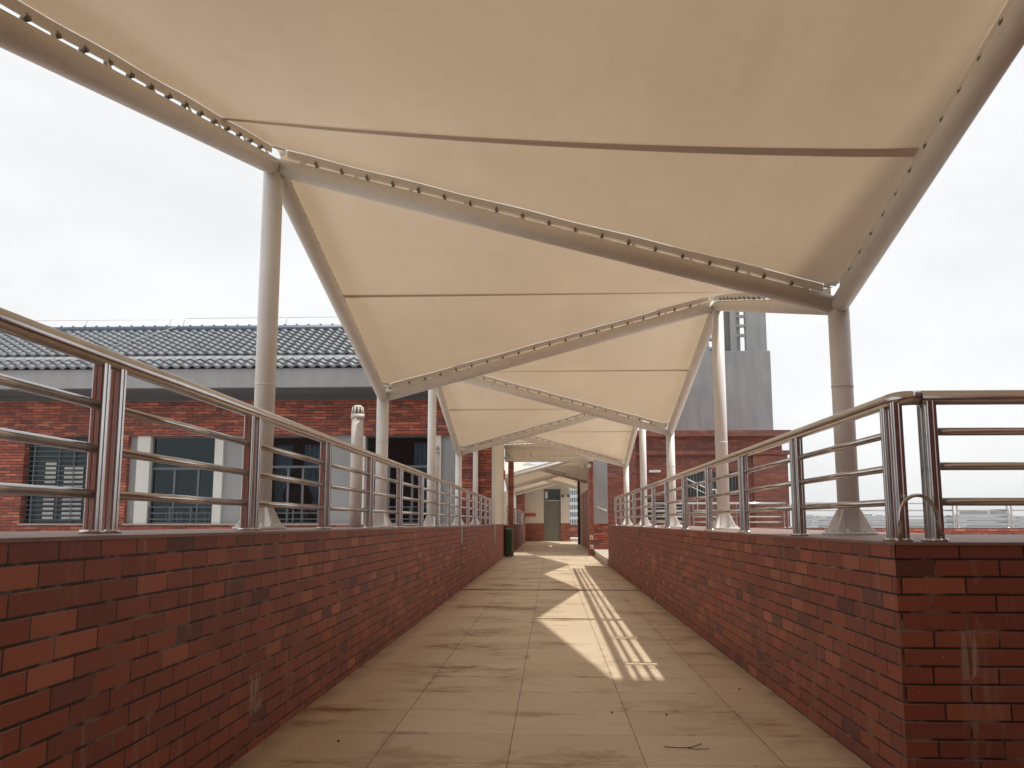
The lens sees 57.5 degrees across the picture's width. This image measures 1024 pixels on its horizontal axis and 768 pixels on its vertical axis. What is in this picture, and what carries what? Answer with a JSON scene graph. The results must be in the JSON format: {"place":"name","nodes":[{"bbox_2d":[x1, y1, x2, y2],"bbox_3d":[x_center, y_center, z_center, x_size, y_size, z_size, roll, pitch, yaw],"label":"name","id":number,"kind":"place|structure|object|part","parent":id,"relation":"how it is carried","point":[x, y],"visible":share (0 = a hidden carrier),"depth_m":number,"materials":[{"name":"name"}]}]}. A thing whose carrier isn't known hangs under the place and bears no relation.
{"place":"outdoors","nodes":[
{"label":"outdoors","id":0,"kind":"place"},
{"bbox_2d":[43,317,313,346],"bbox_3d":[-12.293,-1.321,25.174,21.400,1.345,2.185,0,-8,2],"label":"lightning conductor","id":1,"kind":"object","parent":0,"point":[163,319],"visible":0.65,"depth_m":26.20,"materials":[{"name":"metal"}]},
{"bbox_2d":[0,323,503,531],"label":"brick building","id":2,"kind":"structure","parent":0,"point":[323,384],"depth_m":23.82,"materials":[{"name":"brick"}]},
{"bbox_2d":[24,437,88,523],"bbox_3d":[-11.652,2.472,24.021,1.670,2.213,0.110,0,-8,2],"label":"window","id":3,"kind":"structure","parent":2,"relation":"in","point":[60,451],"depth_m":23.99,"materials":[{"name":"grey glass"}]},
{"bbox_2d":[165,511,182,521],"bbox_3d":[-8.888,3.986,24.467,0.340,1.280,0.340,0,-8,2],"label":"stool","id":4,"kind":"object","parent":2,"relation":"in","point":[176,515],"visible":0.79,"depth_m":24.40,"materials":[{"name":"grey metal"}]},
{"bbox_2d":[147,437,211,523],"bbox_3d":[-8.406,2.449,23.864,1.670,2.213,0.160,0,-8,2],"label":"window","id":5,"kind":"structure","parent":2,"relation":"in","point":[175,469],"depth_m":23.80,"materials":[{"name":"grey glass"}]},
{"bbox_2d":[193,511,210,521],"bbox_3d":[-8.138,3.981,24.436,0.340,1.280,0.340,0,-8,2],"label":"stool","id":6,"kind":"object","parent":2,"relation":"in","point":[204,515],"visible":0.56,"depth_m":24.37,"materials":[{"name":"grey metal"}]},
{"bbox_2d":[274,445,293,512],"bbox_3d":[-5.888,2.449,24.080,0.445,1.752,0.076,0,-8,2],"label":"curtain","id":7,"kind":"object","parent":2,"relation":"hanging from","point":[281,460],"visible":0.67,"depth_m":24.10,"materials":[{"name":"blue fabric"}]},
{"bbox_2d":[273,436,320,523],"bbox_3d":[-5.518,2.432,23.746,1.290,2.213,0.160,0,-8,2],"label":"window","id":8,"kind":"structure","parent":2,"relation":"in","point":[287,513],"depth_m":23.71,"materials":[{"name":"grey glass"}]},
{"bbox_2d":[293,511,307,521],"bbox_3d":[-5.540,3.966,24.331,0.340,1.280,0.340,0,-8,2],"label":"stool","id":9,"kind":"object","parent":2,"relation":"in","point":[303,515],"visible":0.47,"depth_m":24.27,"materials":[{"name":"grey metal"}]},
{"bbox_2d":[304,445,319,512],"bbox_3d":[-5.128,2.445,24.049,0.475,1.753,0.076,0,-8,2],"label":"curtain","id":10,"kind":"object","parent":2,"relation":"hanging from","point":[312,474],"visible":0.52,"depth_m":24.07,"materials":[{"name":"blue fabric"}]},
{"bbox_2d":[364,436,427,523],"bbox_3d":[-2.836,2.416,23.637,1.760,2.213,0.160,0,-8,2],"label":"window","id":11,"kind":"structure","parent":2,"relation":"in","point":[411,519],"depth_m":23.64,"materials":[{"name":"grey glass"}]},
{"bbox_2d":[414,443,427,510],"bbox_3d":[-2.266,2.378,23.939,0.505,1.752,0.076,0,-8,2],"label":"curtain","id":12,"kind":"object","parent":2,"relation":"hanging from","point":[420,453],"visible":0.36,"depth_m":24.00,"materials":[{"name":"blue fabric"}]},
{"bbox_2d":[502,490,506,522],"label":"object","id":13,"kind":"object","parent":2,"relation":"attached to","point":[504,506],"visible":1,"depth_m":26.77,"materials":[{"name":"beige paint"}]},
{"bbox_3d":[-0.189,3.614,27.397,0.007,0.830,1.280,0,-8,2],"label":"door","id":14,"kind":"part","parent":13,"relation":"part of","materials":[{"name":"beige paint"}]},
{"bbox_2d":[0,1,1023,523],"label":"sky","id":15,"kind":"structure","parent":0,"point":[111,214],"materials":[{"name":"white"}]},
{"bbox_2d":[228,541,871,767],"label":"walkway","id":16,"kind":"structure","parent":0,"point":[546,661],"depth_m":5.61,"materials":[{"name":"beige tile"}]},
{"bbox_2d":[505,528,512,556],"bbox_3d":[-0.087,4.682,27.621,0.218,0.856,0.473,0,-8,2],"label":"rubbish bin","id":17,"kind":"object","parent":16,"relation":"on","point":[508,538],"visible":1,"depth_m":27.43,"materials":[{"name":"green plastic"}]},
{"bbox_2d":[0,0,1023,534],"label":"tensile canopy","id":18,"kind":"object","parent":16,"relation":"on","point":[812,140],"visible":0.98,"depth_m":5.20,"materials":[{"name":"off white fabric membrane"},{"name":"white steel"},{"name":"steel"}]},
{"bbox_2d":[504,456,587,523],"bbox_3d":[1.671,5.177,40.241,4.076,3.558,17.536,0,-8,2],"label":"tensile canopy","id":19,"kind":"object","parent":16,"relation":"on","point":[527,476],"visible":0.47,"depth_m":36.16,"materials":[{"name":"off white fabric"},{"name":"off white steel"}]},
{"bbox_2d":[514,555,582,555],"bbox_3d":[1.214,5.228,28.416,2.290,0.011,0.300,0,-8,2],"label":"threshold","id":20,"kind":"object","parent":16,"relation":"on","point":[548,555],"visible":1,"depth_m":28.53,"materials":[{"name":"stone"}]},
{"bbox_2d":[505,446,593,555],"bbox_3d":[1.167,3.653,29.210,2.711,3.360,1.632,0,-8,2],"label":"gateway","id":21,"kind":"object","parent":16,"relation":"on","point":[541,454],"visible":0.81,"depth_m":28.66,"materials":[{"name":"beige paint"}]},
{"bbox_2d":[504,453,512,459],"bbox_3d":[-0.094,2.222,28.566,0.289,0.216,0.206,0,-8,2],"label":"wall lamp","id":22,"kind":"object","parent":21,"relation":"attached to","point":[507,456],"visible":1,"depth_m":28.48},
{"bbox_2d":[579,459,590,467],"bbox_3d":[2.224,2.429,28.435,0.361,0.268,0.215,0,-8,2],"label":"wall lamp","id":23,"kind":"object","parent":21,"relation":"attached to","point":[581,465],"visible":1,"depth_m":28.36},
{"bbox_2d":[461,589,640,590],"bbox_3d":[0.602,2.703,14.367,5.000,0.964,0.068,0,-8,2],"label":"expansion joint","id":24,"kind":"object","parent":16,"relation":"on","point":[503,589],"visible":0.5,"depth_m":14.36,"materials":[{"name":"black rubber"}]},
{"bbox_2d":[577,481,587,547],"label":"brick side wall","id":25,"kind":"structure","parent":16,"relation":"on","point":[582,498],"depth_m":42.95,"materials":[{"name":"red brick"}]},
{"bbox_2d":[664,743,701,749],"bbox_3d":[0.806,1.678,4.317,0.190,0.011,0.076,2,-9,-10],"label":"twig","id":26,"kind":"object","parent":16,"relation":"on","point":[685,747],"visible":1,"depth_m":4.31,"materials":[{"name":"brown wood"}]},
{"bbox_2d":[570,485,577,523],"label":"apartment tower","id":27,"kind":"structure","parent":0,"point":[573,508],"depth_m":148.39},
{"bbox_2d":[570,524,577,536],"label":"brick parapet","id":28,"kind":"structure","parent":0,"point":[573,530],"depth_m":55.22,"materials":[{"name":"brick"}]},
{"bbox_2d":[651,247,772,429],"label":"stair tower","id":29,"kind":"structure","parent":0,"point":[748,389],"depth_m":34.06,"materials":[{"name":"grey concrete"}]},
{"bbox_2d":[806,515,813,527],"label":"distant building","id":30,"kind":"structure","parent":0,"point":[808,525],"depth_m":879.59,"materials":[{"name":"concrete"}]},
{"bbox_2d":[811,517,832,527],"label":"distant building","id":31,"kind":"structure","parent":0,"point":[818,525],"depth_m":625.30,"materials":[{"name":"concrete"}]},
{"bbox_2d":[864,514,885,527],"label":"distant building","id":32,"kind":"structure","parent":0,"point":[878,525],"depth_m":779.67,"materials":[{"name":"concrete"}]},
{"bbox_2d":[909,519,923,527],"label":"distant building","id":33,"kind":"structure","parent":0,"point":[915,525],"depth_m":505.74,"materials":[{"name":"concrete"}]},
{"bbox_2d":[944,515,959,527],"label":"distant building","id":34,"kind":"structure","parent":0,"point":[948,525],"depth_m":543.97,"materials":[{"name":"concrete"}]},
{"bbox_2d":[954,509,1010,527],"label":"distant building","id":35,"kind":"structure","parent":0,"point":[982,513],"depth_m":601.78,"materials":[{"name":"concrete"}]},
{"bbox_2d":[1013,517,1021,527],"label":"distant building","id":36,"kind":"structure","parent":0,"point":[1017,525],"depth_m":677.92,"materials":[{"name":"concrete"}]},
{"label":"terrace","id":37,"kind":"structure","parent":0,"visible":0},
{"bbox_2d":[0,526,461,767],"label":"brick parapet","id":38,"kind":"structure","parent":37,"relation":"on","point":[196,648],"depth_m":3.59,"materials":[{"name":"red brick"},{"name":"grey stone coping"}]},
{"bbox_2d":[0,307,492,533],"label":"steel railing","id":39,"kind":"object","parent":38,"relation":"on","point":[95,491],"visible":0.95,"depth_m":3.43,"materials":[{"name":"silver metal"}]},
{"bbox_2d":[349,405,363,526],"bbox_3d":[-1.724,0.907,10.358,0.149,1.348,0.149,0,-8,2],"label":"vent pipe","id":40,"kind":"object","parent":38,"relation":"on","point":[357,415],"visible":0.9,"depth_m":10.31,"materials":[{"name":"white plastic"}]},
{"bbox_2d":[461,527,462,543],"bbox_3d":[-0.779,2.351,14.476,0.006,0.265,0.220,0,-8,2],"label":"joint cover","id":41,"kind":"object","parent":38,"relation":"attached to","point":[461,535],"visible":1,"depth_m":14.49,"materials":[{"name":"metal"}]},
{"bbox_2d":[442,524,503,588],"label":"brick parapet","id":42,"kind":"structure","parent":37,"relation":"on","point":[481,552],"depth_m":18.09,"materials":[{"name":"red brick"},{"name":"grey stone coping"}]},
{"bbox_2d":[436,445,439,477],"bbox_3d":[-1.428,1.895,17.484,0.149,1.497,0.149,0,-8,2],"label":"vent pipe","id":43,"kind":"object","parent":42,"relation":"on","point":[437,459],"visible":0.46,"depth_m":17.50,"materials":[{"name":"white plastic"}]},
{"bbox_2d":[494,446,494,543],"bbox_3d":[-0.422,2.504,22.885,0.033,2.808,0.078,0,-8,2],"label":"cable conduit","id":44,"kind":"object","parent":42,"relation":"attached to","point":[494,494],"visible":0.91,"depth_m":22.83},
{"bbox_2d":[503,524,524,555],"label":"brick parapet","id":45,"kind":"structure","parent":37,"relation":"on","point":[519,535],"depth_m":36.59,"materials":[{"name":"brick"}]},
{"bbox_2d":[505,505,523,524],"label":"steel railing","id":46,"kind":"object","parent":45,"relation":"on","point":[521,514],"visible":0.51,"depth_m":40.60,"materials":[{"name":"silver metal"}]},
{"bbox_2d":[515,479,569,540],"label":"end building","id":47,"kind":"structure","parent":37,"relation":"on","point":[550,508],"depth_m":49.49,"materials":[{"name":"beige paint"}]},
{"bbox_2d":[525,513,535,516],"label":"sign","id":48,"kind":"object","parent":47,"relation":"attached to","point":[530,514],"depth_m":49.47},
{"bbox_2d":[545,501,559,540],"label":"door","id":49,"kind":"structure","parent":47,"relation":"in","point":[552,515],"depth_m":49.50,"materials":[{"name":"green paint"}]},
{"bbox_2d":[570,537,577,540],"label":"step","id":50,"kind":"object","parent":37,"relation":"on","point":[573,538],"visible":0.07,"depth_m":50.63,"materials":[{"name":"concrete"}]},
{"bbox_2d":[594,549,608,565],"bbox_3d":[5.252,4.791,25.884,5.670,0.180,7.560,0,-8,2],"label":"stone step","id":51,"kind":"object","parent":37,"relation":"on","point":[601,555],"visible":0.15,"depth_m":25.95,"materials":[{"name":"beige stone"}]},
{"bbox_2d":[593,454,607,548],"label":"grey wall","id":52,"kind":"structure","parent":51,"relation":"on","point":[600,487],"depth_m":29.97,"materials":[{"name":"paint"}]},
{"bbox_2d":[608,525,705,589],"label":"brick parapet","id":53,"kind":"structure","parent":37,"relation":"on","point":[624,551],"depth_m":16.94,"materials":[{"name":"brick"}]},
{"bbox_2d":[607,430,790,527],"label":"rooftop building","id":54,"kind":"structure","parent":37,"relation":"on","point":[694,448],"depth_m":30.53,"materials":[{"name":"brick"}]},
{"bbox_2d":[648,470,660,472],"bbox_3d":[4.679,2.865,30.653,0.380,0.080,0.179,0,-8,2],"label":"wall light","id":55,"kind":"object","parent":54,"relation":"attached to","point":[654,471],"visible":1,"depth_m":30.57,"materials":[{"name":"white plastic"}]},
{"bbox_2d":[687,479,716,511],"bbox_3d":[6.120,3.667,30.263,1.022,1.280,0.044,0,-8,2],"label":"stair handrail","id":56,"kind":"object","parent":54,"relation":"attached to","point":[697,489],"visible":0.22,"depth_m":30.29,"materials":[{"name":"silver metal"}]},
{"bbox_2d":[687,472,736,495],"bbox_3d":[6.485,3.287,30.703,1.800,0.790,0.110,0,-8,2],"label":"window","id":57,"kind":"structure","parent":54,"relation":"in","point":[700,476],"depth_m":30.71,"materials":[{"name":"grey glass"}]},
{"bbox_2d":[639,527,1023,767],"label":"brick parapet","id":58,"kind":"structure","parent":37,"relation":"on","point":[874,651],"depth_m":4.00,"materials":[{"name":"brick"}]},
{"bbox_2d":[614,391,922,541],"bbox_3d":[1.993,1.597,12.426,0.131,0.622,17.406,0,-8,2],"label":"steel railing","id":59,"kind":"object","parent":58,"relation":"on","point":[890,436],"visible":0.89,"depth_m":5.37,"materials":[{"name":"silver metal"}]},
{"bbox_2d":[898,493,943,541],"bbox_3d":[1.641,0.537,3.759,0.181,0.192,0.017,0,-8,2],"label":"steel hoop","id":60,"kind":"object","parent":58,"relation":"on","point":[926,498],"visible":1,"depth_m":3.75,"materials":[{"name":"silver metal"}]},
{"bbox_2d":[916,390,1023,541],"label":"steel railing","id":61,"kind":"object","parent":58,"relation":"on","point":[932,466],"visible":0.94,"depth_m":3.85,"materials":[{"name":"silver metal"}]},
{"bbox_2d":[769,528,1023,533],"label":"brick parapet","id":62,"kind":"structure","parent":37,"relation":"on","point":[980,530],"depth_m":27.00,"materials":[{"name":"brick"}]},
{"bbox_2d":[647,502,789,527],"bbox_3d":[5.973,3.857,27.509,4.360,0.740,0.090,0,-8,2],"label":"steel railing","id":63,"kind":"object","parent":62,"relation":"on","point":[735,503],"visible":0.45,"depth_m":27.48,"materials":[{"name":"silver metal"}]},
{"bbox_2d":[791,502,1023,527],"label":"steel railing","id":64,"kind":"object","parent":62,"relation":"on","point":[1006,516],"visible":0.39,"depth_m":27.21,"materials":[{"name":"silver metal"}]}
]}

